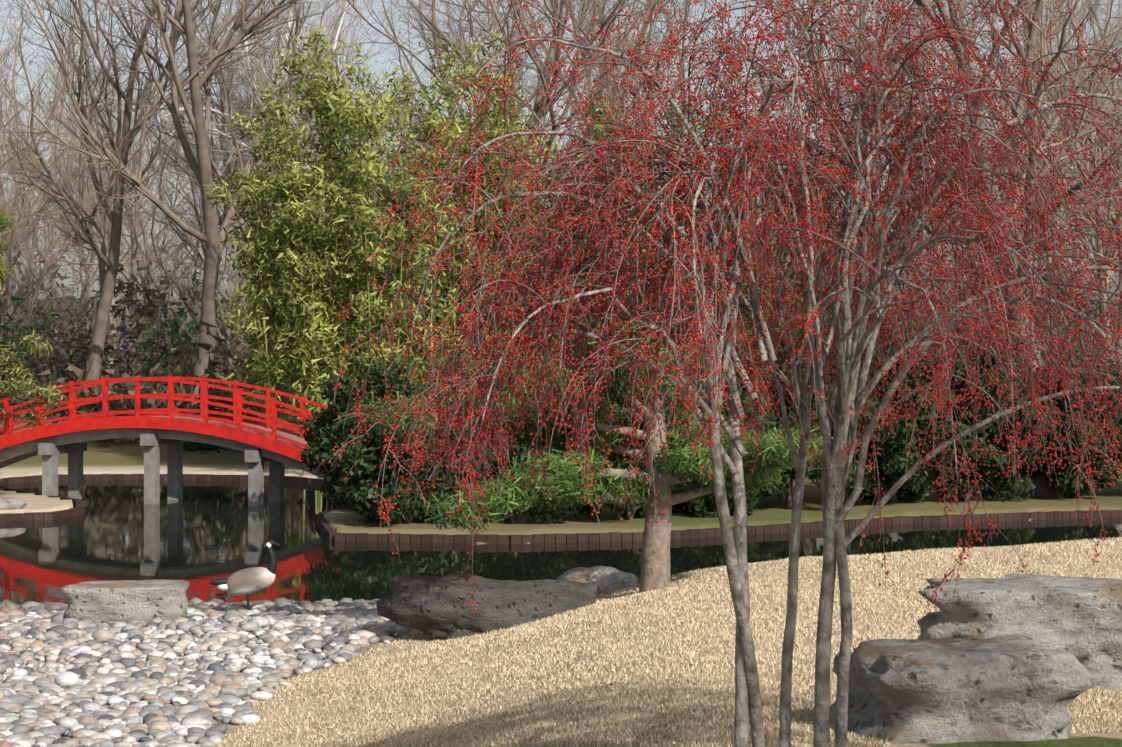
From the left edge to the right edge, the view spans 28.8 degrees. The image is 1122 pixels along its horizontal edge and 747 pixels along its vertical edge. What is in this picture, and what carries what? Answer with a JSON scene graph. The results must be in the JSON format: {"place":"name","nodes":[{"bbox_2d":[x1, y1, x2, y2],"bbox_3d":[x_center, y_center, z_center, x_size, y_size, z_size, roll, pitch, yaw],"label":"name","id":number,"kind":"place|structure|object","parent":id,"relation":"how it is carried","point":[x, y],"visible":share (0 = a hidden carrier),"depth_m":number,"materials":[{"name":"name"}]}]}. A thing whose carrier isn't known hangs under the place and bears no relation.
{"place":"outdoors","nodes":[
{"label":"outdoors","id":0,"kind":"place"},
{"bbox_2d":[0,210,65,429],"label":"shrub","id":1,"kind":"object","parent":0,"point":[18,386],"visible":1,"depth_m":53.69,"materials":[{"name":"green plant"}]},
{"bbox_2d":[0,480,1121,606],"bbox_3d":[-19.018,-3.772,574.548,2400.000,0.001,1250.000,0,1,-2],"label":"pond water","id":2,"kind":"structure","parent":0,"point":[200,535],"depth_m":43.96,"materials":[{"name":"black liquid"}]},
{"bbox_2d":[0,298,1121,746],"bbox_3d":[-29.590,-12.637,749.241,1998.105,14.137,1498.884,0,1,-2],"label":"garden ground","id":3,"kind":"structure","parent":0,"point":[124,456],"depth_m":27.39,"materials":[{"name":"gravel"}]},
{"bbox_2d":[0,128,25,274],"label":"sapling","id":4,"kind":"object","parent":3,"relation":"on","point":[3,205],"visible":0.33,"depth_m":120.19,"materials":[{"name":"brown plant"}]},
{"bbox_2d":[0,496,26,509],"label":"island rock","id":5,"kind":"object","parent":3,"relation":"on","point":[9,503],"visible":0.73,"depth_m":51.45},
{"bbox_2d":[0,280,32,324],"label":"sapling","id":6,"kind":"object","parent":3,"relation":"on","point":[9,302],"visible":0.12,"depth_m":162.60,"materials":[{"name":"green plant"}]},
{"bbox_2d":[0,191,42,299],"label":"bare tree","id":7,"kind":"object","parent":3,"relation":"on","point":[15,251],"visible":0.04,"depth_m":231.72,"materials":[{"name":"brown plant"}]},
{"bbox_2d":[0,259,56,340],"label":"sapling","id":8,"kind":"object","parent":3,"relation":"on","point":[25,292],"visible":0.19,"depth_m":142.93,"materials":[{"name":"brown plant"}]},
{"bbox_2d":[0,253,65,408],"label":"bare tree","id":9,"kind":"object","parent":3,"relation":"on","point":[31,307],"visible":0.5,"depth_m":103.65,"materials":[{"name":"grey plant"}]},
{"bbox_2d":[0,136,70,344],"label":"bare tree","id":10,"kind":"object","parent":3,"relation":"on","point":[19,291],"visible":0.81,"depth_m":96.95,"materials":[{"name":"brown plant"}]},
{"bbox_2d":[1,76,78,338],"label":"bare tree","id":11,"kind":"object","parent":3,"relation":"on","point":[49,230],"visible":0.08,"depth_m":216.20,"materials":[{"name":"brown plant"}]},
{"bbox_2d":[0,0,111,262],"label":"bare tree","id":12,"kind":"object","parent":3,"relation":"on","point":[2,154],"visible":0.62,"depth_m":108.99,"materials":[{"name":"grey plant"}]},
{"bbox_2d":[0,99,128,336],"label":"bare tree","id":13,"kind":"object","parent":3,"relation":"on","point":[58,240],"visible":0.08,"depth_m":242.83,"materials":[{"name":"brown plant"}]},
{"bbox_2d":[9,243,122,388],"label":"bare tree","id":14,"kind":"object","parent":3,"relation":"on","point":[64,317],"visible":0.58,"depth_m":108.42,"materials":[{"name":"grey plant"}]},
{"bbox_2d":[0,33,133,398],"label":"bare tree","id":15,"kind":"object","parent":3,"relation":"on","point":[33,232],"visible":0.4,"depth_m":116.28,"materials":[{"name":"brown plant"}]},
{"bbox_2d":[0,0,139,336],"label":"bare tree","id":16,"kind":"object","parent":3,"relation":"on","point":[16,164],"visible":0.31,"depth_m":169.43,"materials":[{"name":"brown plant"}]},
{"bbox_2d":[37,192,154,350],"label":"bare tree","id":17,"kind":"object","parent":3,"relation":"on","point":[117,318],"visible":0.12,"depth_m":184.19,"materials":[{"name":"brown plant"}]},
{"bbox_2d":[39,144,159,331],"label":"bare tree","id":18,"kind":"object","parent":3,"relation":"on","point":[89,291],"visible":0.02,"depth_m":254.42,"materials":[{"name":"brown plant"}]},
{"bbox_2d":[39,84,175,352],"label":"bare tree","id":19,"kind":"object","parent":3,"relation":"on","point":[85,285],"visible":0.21,"depth_m":143.43,"materials":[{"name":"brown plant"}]},
{"bbox_2d":[2,1,228,369],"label":"bare tree","id":20,"kind":"object","parent":3,"relation":"on","point":[126,273],"visible":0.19,"depth_m":127.83,"materials":[{"name":"grey plant"}]},
{"bbox_2d":[24,0,218,367],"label":"sycamore tree","id":21,"kind":"object","parent":3,"relation":"on","point":[113,299],"visible":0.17,"depth_m":147.84,"materials":[{"name":"brown plant"}]},
{"bbox_2d":[56,133,187,360],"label":"bare tree","id":22,"kind":"object","parent":3,"relation":"on","point":[122,295],"visible":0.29,"depth_m":170.17,"materials":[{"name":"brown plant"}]},
{"bbox_2d":[60,579,188,623],"bbox_3d":[-5.739,3.085,28.947,1.636,0.615,1.173,0,1,-2],"label":"rock","id":23,"kind":"object","parent":3,"relation":"on","point":[146,601],"visible":0.69,"depth_m":28.45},
{"bbox_2d":[114,275,140,349],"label":"sapling","id":24,"kind":"object","parent":3,"relation":"on","point":[122,312],"visible":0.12,"depth_m":181.04,"materials":[{"name":"brown plant"}]},
{"bbox_2d":[0,0,290,403],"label":"bare tree","id":25,"kind":"object","parent":3,"relation":"on","point":[107,277],"visible":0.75,"depth_m":86.08,"materials":[{"name":"brown plant"}]},
{"bbox_2d":[118,219,173,322],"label":"bare tree","id":26,"kind":"object","parent":3,"relation":"on","point":[141,266],"visible":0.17,"depth_m":212.99,"materials":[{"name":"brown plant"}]},
{"bbox_2d":[118,253,190,320],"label":"bare tree","id":27,"kind":"object","parent":3,"relation":"on","point":[155,299],"visible":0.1,"depth_m":164.48,"materials":[{"name":"brown plant"}]},
{"bbox_2d":[127,304,184,375],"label":"sapling","id":28,"kind":"object","parent":3,"relation":"on","point":[158,342],"visible":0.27,"depth_m":97.59,"materials":[{"name":"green plant"}]},
{"bbox_2d":[65,35,258,354],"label":"bare tree","id":29,"kind":"object","parent":3,"relation":"on","point":[148,252],"visible":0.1,"depth_m":153.11,"materials":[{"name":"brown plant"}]},
{"bbox_2d":[0,375,336,506],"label":"bridge","id":30,"kind":"structure","parent":3,"relation":"on","point":[258,444],"depth_m":56.00,"materials":[{"name":"paint"}]},
{"bbox_2d":[139,265,199,347],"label":"bare tree","id":31,"kind":"object","parent":3,"relation":"on","point":[171,307],"visible":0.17,"depth_m":129.24,"materials":[{"name":"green plant"}]},
{"bbox_2d":[138,232,201,330],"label":"bare tree","id":32,"kind":"object","parent":3,"relation":"on","point":[170,290],"visible":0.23,"depth_m":160.26,"materials":[{"name":"brown plant"}]},
{"bbox_2d":[0,0,347,413],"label":"bare tree","id":33,"kind":"object","parent":3,"relation":"on","point":[202,172],"visible":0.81,"depth_m":80.94,"materials":[{"name":"brown plant"}]},
{"bbox_2d":[152,248,202,318],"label":"sapling","id":34,"kind":"object","parent":3,"relation":"on","point":[170,281],"visible":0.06,"depth_m":201.59,"materials":[{"name":"brown plant"}]},
{"bbox_2d":[158,232,227,351],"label":"bare tree","id":35,"kind":"object","parent":3,"relation":"on","point":[183,280],"visible":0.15,"depth_m":191.31,"materials":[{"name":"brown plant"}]},
{"bbox_2d":[0,597,411,746],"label":"pebbles","id":36,"kind":"object","parent":3,"relation":"on","point":[105,684],"visible":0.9,"depth_m":24.18,"materials":[{"name":"stone"}]},
{"bbox_2d":[96,1,328,324],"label":"bare tree","id":37,"kind":"object","parent":3,"relation":"on","point":[195,207],"visible":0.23,"depth_m":101.28,"materials":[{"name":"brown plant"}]},
{"bbox_2d":[189,245,249,371],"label":"bare tree","id":38,"kind":"object","parent":3,"relation":"on","point":[226,294],"visible":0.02,"depth_m":131.09,"materials":[{"name":"grey plant"}]},
{"bbox_2d":[178,163,279,325],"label":"bare tree","id":39,"kind":"object","parent":3,"relation":"on","point":[230,250],"visible":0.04,"depth_m":211.46,"materials":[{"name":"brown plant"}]},
{"bbox_2d":[219,276,238,345],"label":"sapling","id":40,"kind":"object","parent":3,"relation":"on","point":[224,300],"visible":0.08,"depth_m":223.21,"materials":[{"name":"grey plant"}]},
{"bbox_2d":[160,140,316,380],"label":"bare tree","id":41,"kind":"object","parent":3,"relation":"on","point":[228,342],"visible":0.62,"depth_m":86.23,"materials":[{"name":"brown plant"}]},
{"bbox_2d":[75,0,405,386],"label":"bare tree","id":42,"kind":"object","parent":3,"relation":"on","point":[222,293],"visible":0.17,"depth_m":108.86,"materials":[{"name":"grey plant"}]},
{"bbox_2d":[209,540,279,609],"bbox_3d":[-4.649,3.002,32.065,1.030,1.108,0.363,0,1,-2],"label":"canada goose","id":43,"kind":"object","parent":3,"relation":"on","point":[249,581],"visible":1,"depth_m":31.96},
{"bbox_2d":[178,100,312,301],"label":"bare tree","id":44,"kind":"object","parent":3,"relation":"on","point":[220,172],"depth_m":242.04,"materials":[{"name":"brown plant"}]},
{"bbox_2d":[67,0,446,418],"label":"sycamore tree","id":45,"kind":"object","parent":3,"relation":"on","point":[265,70],"visible":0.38,"depth_m":95.53,"materials":[{"name":"brown plant"}]},
{"bbox_2d":[180,394,346,451],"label":"evergreen shrub stems","id":46,"kind":"object","parent":3,"relation":"on","point":[191,446],"visible":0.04,"depth_m":75.14,"materials":[{"name":"green plant"}]},
{"bbox_2d":[180,118,351,330],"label":"bare tree","id":47,"kind":"object","parent":3,"relation":"on","point":[240,230],"visible":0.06,"depth_m":128.89,"materials":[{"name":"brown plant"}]},
{"bbox_2d":[220,161,326,286],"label":"bare tree","id":48,"kind":"object","parent":3,"relation":"on","point":[236,273],"visible":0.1,"depth_m":123.48,"materials":[{"name":"grey plant"}]},
{"bbox_2d":[217,0,383,276],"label":"bare tree","id":49,"kind":"object","parent":3,"relation":"on","point":[348,51],"visible":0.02,"depth_m":200.55,"materials":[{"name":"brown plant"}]},
{"bbox_2d":[190,1,427,270],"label":"bare tree","id":50,"kind":"object","parent":3,"relation":"on","point":[297,101],"depth_m":153.94,"materials":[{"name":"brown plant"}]},
{"bbox_2d":[313,171,419,295],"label":"bare tree","id":51,"kind":"object","parent":3,"relation":"on","point":[377,219],"visible":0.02,"depth_m":121.86,"materials":[{"name":"grey plant"}]},
{"bbox_2d":[312,167,439,397],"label":"bare tree","id":52,"kind":"object","parent":3,"relation":"on","point":[378,274],"visible":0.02,"depth_m":93.58,"materials":[{"name":"grey plant"}]},
{"bbox_2d":[201,25,562,478],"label":"bamboo grove culms","id":53,"kind":"object","parent":3,"relation":"on","point":[303,306],"visible":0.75,"depth_m":65.09,"materials":[{"name":"green plant"}]},
{"bbox_2d":[337,62,443,245],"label":"bare tree","id":54,"kind":"object","parent":3,"relation":"on","point":[379,134],"visible":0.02,"depth_m":218.77,"materials":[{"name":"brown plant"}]},
{"bbox_2d":[333,31,464,253],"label":"bare tree","id":55,"kind":"object","parent":3,"relation":"on","point":[412,101],"visible":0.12,"depth_m":160.96,"materials":[{"name":"grey plant"}]},
{"bbox_2d":[350,95,452,262],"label":"bare tree","id":56,"kind":"object","parent":3,"relation":"on","point":[408,151],"depth_m":137.04,"materials":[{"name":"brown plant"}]},
{"bbox_2d":[357,107,485,365],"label":"bare tree","id":57,"kind":"object","parent":3,"relation":"on","point":[421,209],"depth_m":103.72,"materials":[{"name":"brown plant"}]},
{"bbox_2d":[213,0,734,266],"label":"bare tree","id":58,"kind":"object","parent":3,"relation":"on","point":[544,75],"visible":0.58,"depth_m":74.50,"materials":[{"name":"grey plant"}]},
{"bbox_2d":[312,0,650,245],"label":"bare tree","id":59,"kind":"object","parent":3,"relation":"on","point":[394,40],"visible":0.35,"depth_m":86.08,"materials":[{"name":"grey plant"}]},
{"bbox_2d":[376,572,597,638],"bbox_3d":[-0.789,2.869,26.485,2.881,0.910,0.880,0,1,-12],"label":"shore rock","id":60,"kind":"object","parent":3,"relation":"on","point":[434,606],"visible":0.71,"depth_m":26.13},
{"bbox_2d":[298,352,781,523],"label":"shrubs","id":61,"kind":"object","parent":3,"relation":"on","point":[358,493],"visible":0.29,"depth_m":48.06,"materials":[{"name":"green plant"}]},
{"bbox_2d":[498,72,598,251],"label":"bare tree","id":62,"kind":"object","parent":3,"relation":"on","point":[559,145],"visible":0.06,"depth_m":227.99,"materials":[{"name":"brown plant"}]},
{"bbox_2d":[0,258,1117,453],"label":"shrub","id":63,"kind":"object","parent":3,"relation":"on","point":[142,342],"visible":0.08,"depth_m":91.66,"materials":[{"name":"green plant"}]},
{"bbox_2d":[0,247,1118,446],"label":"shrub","id":64,"kind":"object","parent":3,"relation":"on","point":[69,365],"visible":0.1,"depth_m":91.13,"materials":[{"name":"brown plant"}]},
{"bbox_2d":[0,474,1121,543],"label":"pond edging","id":65,"kind":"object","parent":3,"relation":"on","point":[330,533],"depth_m":49.16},
{"bbox_2d":[413,0,744,236],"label":"bare tree","id":66,"kind":"object","parent":3,"relation":"on","point":[619,21],"visible":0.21,"depth_m":99.46,"materials":[{"name":"grey plant"}]},
{"bbox_2d":[555,565,639,594],"bbox_3d":[0.496,2.910,29.942,1.160,0.548,0.891,0,1,7],"label":"boulder","id":67,"kind":"object","parent":3,"relation":"on","point":[604,579],"visible":0.46,"depth_m":29.66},
{"bbox_2d":[366,316,832,592],"bbox_3d":[0.583,1.093,26.801,5.962,3.597,4.955,0,1,-2],"label":"pine tree","id":68,"kind":"object","parent":3,"relation":"on","point":[655,561],"visible":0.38,"depth_m":26.56,"materials":[{"name":"green plant"}]},
{"bbox_2d":[451,89,799,403],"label":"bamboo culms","id":69,"kind":"object","parent":3,"relation":"on","point":[602,130],"visible":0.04,"depth_m":67.53,"materials":[{"name":"green plant"}]},
{"bbox_2d":[556,22,707,279],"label":"bare tree","id":70,"kind":"object","parent":3,"relation":"on","point":[657,114],"depth_m":187.44,"materials":[{"name":"grey plant"}]},
{"bbox_2d":[520,0,800,323],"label":"bare tree","id":71,"kind":"object","parent":3,"relation":"on","point":[617,86],"visible":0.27,"depth_m":82.89,"materials":[{"name":"grey plant"}]},
{"bbox_2d":[308,0,1121,746],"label":"weeping tree","id":72,"kind":"object","parent":3,"relation":"on","point":[720,252],"visible":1,"depth_m":11.31,"materials":[{"name":"red plant"}]},
{"bbox_2d":[655,17,793,224],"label":"bare tree","id":73,"kind":"object","parent":3,"relation":"on","point":[776,47],"visible":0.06,"depth_m":182.44,"materials":[{"name":"grey plant"}]},
{"bbox_2d":[763,114,845,259],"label":"bare tree","id":74,"kind":"object","parent":3,"relation":"on","point":[812,203],"visible":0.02,"depth_m":216.49,"materials":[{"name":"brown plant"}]},
{"bbox_2d":[750,164,869,362],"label":"bare tree","id":75,"kind":"object","parent":3,"relation":"on","point":[800,280],"visible":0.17,"depth_m":69.73,"materials":[{"name":"plant"}]},
{"bbox_2d":[535,307,1121,508],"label":"evergreen shrub stems","id":76,"kind":"object","parent":3,"relation":"on","point":[892,464],"visible":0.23,"depth_m":53.24,"materials":[{"name":"green plant"}]},
{"bbox_2d":[726,0,963,268],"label":"bare tree","id":77,"kind":"object","parent":3,"relation":"on","point":[830,63],"visible":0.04,"depth_m":100.21,"materials":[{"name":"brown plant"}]},
{"bbox_2d":[784,125,906,279],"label":"bare tree","id":78,"kind":"object","parent":3,"relation":"on","point":[830,231],"depth_m":163.62,"materials":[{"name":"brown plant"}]},
{"bbox_2d":[725,0,982,308],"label":"bare tree","id":79,"kind":"object","parent":3,"relation":"on","point":[812,56],"visible":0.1,"depth_m":88.14,"materials":[{"name":"grey plant"}]},
{"bbox_2d":[795,232,914,334],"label":"bare tree","id":80,"kind":"object","parent":3,"relation":"on","point":[836,297],"visible":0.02,"depth_m":95.27,"materials":[{"name":"brown plant"}]},
{"bbox_2d":[872,268,924,332],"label":"sapling","id":81,"kind":"object","parent":3,"relation":"on","point":[909,300],"visible":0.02,"depth_m":131.47,"materials":[{"name":"brown plant"}]},
{"bbox_2d":[752,0,1080,325],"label":"bare tree","id":82,"kind":"object","parent":3,"relation":"on","point":[884,23],"visible":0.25,"depth_m":78.55,"materials":[{"name":"grey plant"}]},
{"bbox_2d":[881,174,957,338],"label":"bare tree","id":83,"kind":"object","parent":3,"relation":"on","point":[921,255],"visible":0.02,"depth_m":239.45,"materials":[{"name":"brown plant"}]},
{"bbox_2d":[830,3,1045,327],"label":"bare tree","id":84,"kind":"object","parent":3,"relation":"on","point":[917,180],"visible":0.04,"depth_m":155.94,"materials":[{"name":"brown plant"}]},
{"bbox_2d":[916,271,966,334],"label":"sapling","id":85,"kind":"object","parent":3,"relation":"on","point":[948,300],"visible":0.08,"depth_m":137.91,"materials":[{"name":"brown plant"}]},
{"bbox_2d":[927,244,971,298],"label":"sapling","id":86,"kind":"object","parent":3,"relation":"on","point":[951,266],"visible":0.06,"depth_m":206.91,"materials":[{"name":"brown plant"}]},
{"bbox_2d":[830,634,1092,743],"bbox_3d":[2.398,1.942,13.159,1.441,0.617,1.112,0,1,-10],"label":"foreground rock","id":87,"kind":"object","parent":3,"relation":"on","point":[1022,687],"visible":0.94,"depth_m":12.74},
{"bbox_2d":[897,161,1068,334],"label":"bare tree","id":88,"kind":"object","parent":3,"relation":"on","point":[978,260],"visible":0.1,"depth_m":108.62,"materials":[{"name":"brown plant"}]},
{"bbox_2d":[891,0,1121,497],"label":"bare tree","id":89,"kind":"object","parent":3,"relation":"on","point":[1042,489],"visible":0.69,"depth_m":55.48,"materials":[{"name":"brown plant"}]},
{"bbox_2d":[892,0,1121,363],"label":"bare tree","id":90,"kind":"object","parent":3,"relation":"on","point":[1099,244],"visible":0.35,"depth_m":70.59,"materials":[{"name":"grey plant"}]},
{"bbox_2d":[907,5,1118,303],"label":"bare tree","id":91,"kind":"object","parent":3,"relation":"on","point":[1018,132],"visible":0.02,"depth_m":135.00,"materials":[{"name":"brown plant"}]},
{"bbox_2d":[917,573,1121,690],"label":"foreground rock","id":92,"kind":"object","parent":3,"relation":"on","point":[1079,619],"visible":0.52,"depth_m":15.59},
{"bbox_2d":[928,32,1111,337],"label":"bare tree","id":93,"kind":"object","parent":3,"relation":"on","point":[1021,171],"visible":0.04,"depth_m":113.34,"materials":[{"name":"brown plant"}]},
{"bbox_2d":[922,0,1121,358],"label":"bare tree","id":94,"kind":"object","parent":3,"relation":"on","point":[1119,225],"visible":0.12,"depth_m":78.02,"materials":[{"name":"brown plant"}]},
{"bbox_2d":[942,0,1118,294],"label":"bare tree","id":95,"kind":"object","parent":3,"relation":"on","point":[1040,288],"visible":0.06,"depth_m":201.86,"materials":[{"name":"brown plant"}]},
{"bbox_2d":[944,1,1121,296],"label":"bare tree","id":96,"kind":"object","parent":3,"relation":"on","point":[1066,159],"visible":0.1,"depth_m":136.43,"materials":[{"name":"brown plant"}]},
{"bbox_2d":[999,121,1115,329],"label":"bare tree","id":97,"kind":"object","parent":3,"relation":"on","point":[1046,231],"depth_m":229.65,"materials":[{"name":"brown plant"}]},
{"bbox_2d":[1010,24,1121,346],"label":"bare tree","id":98,"kind":"object","parent":3,"relation":"on","point":[1092,240],"visible":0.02,"depth_m":106.00,"materials":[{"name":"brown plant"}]},
{"bbox_2d":[1023,145,1112,313],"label":"bare tree","id":99,"kind":"object","parent":3,"relation":"on","point":[1075,246],"visible":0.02,"depth_m":205.29,"materials":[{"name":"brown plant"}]},
{"bbox_2d":[1033,289,1115,362],"bbox_3d":[14.483,-0.132,63.629,4.044,6.360,3.110,1,1,45],"label":"lawn tree","id":100,"kind":"object","parent":3,"relation":"on","point":[1065,331],"visible":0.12,"depth_m":63.67,"materials":[{"name":"green plant"}]},
{"bbox_2d":[1053,168,1114,341],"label":"bare tree","id":101,"kind":"object","parent":3,"relation":"on","point":[1088,263],"visible":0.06,"depth_m":192.93,"materials":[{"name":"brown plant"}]},
{"bbox_2d":[1086,249,1119,331],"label":"sapling","id":102,"kind":"object","parent":3,"relation":"on","point":[1109,294],"visible":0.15,"depth_m":118.77,"materials":[{"name":"brown plant"}]},
{"bbox_2d":[1095,271,1119,321],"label":"sapling","id":103,"kind":"object","parent":3,"relation":"on","point":[1116,297],"visible":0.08,"depth_m":100.94,"materials":[{"name":"brown plant"}]},
{"bbox_2d":[0,0,1121,299],"label":"sky","id":104,"kind":"structure","parent":0,"point":[379,59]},
{"bbox_2d":[217,536,1121,746],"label":"gravel ground","id":105,"kind":"structure","parent":0,"point":[676,698],"depth_m":19.72,"materials":[{"name":"gravel"}]}
]}

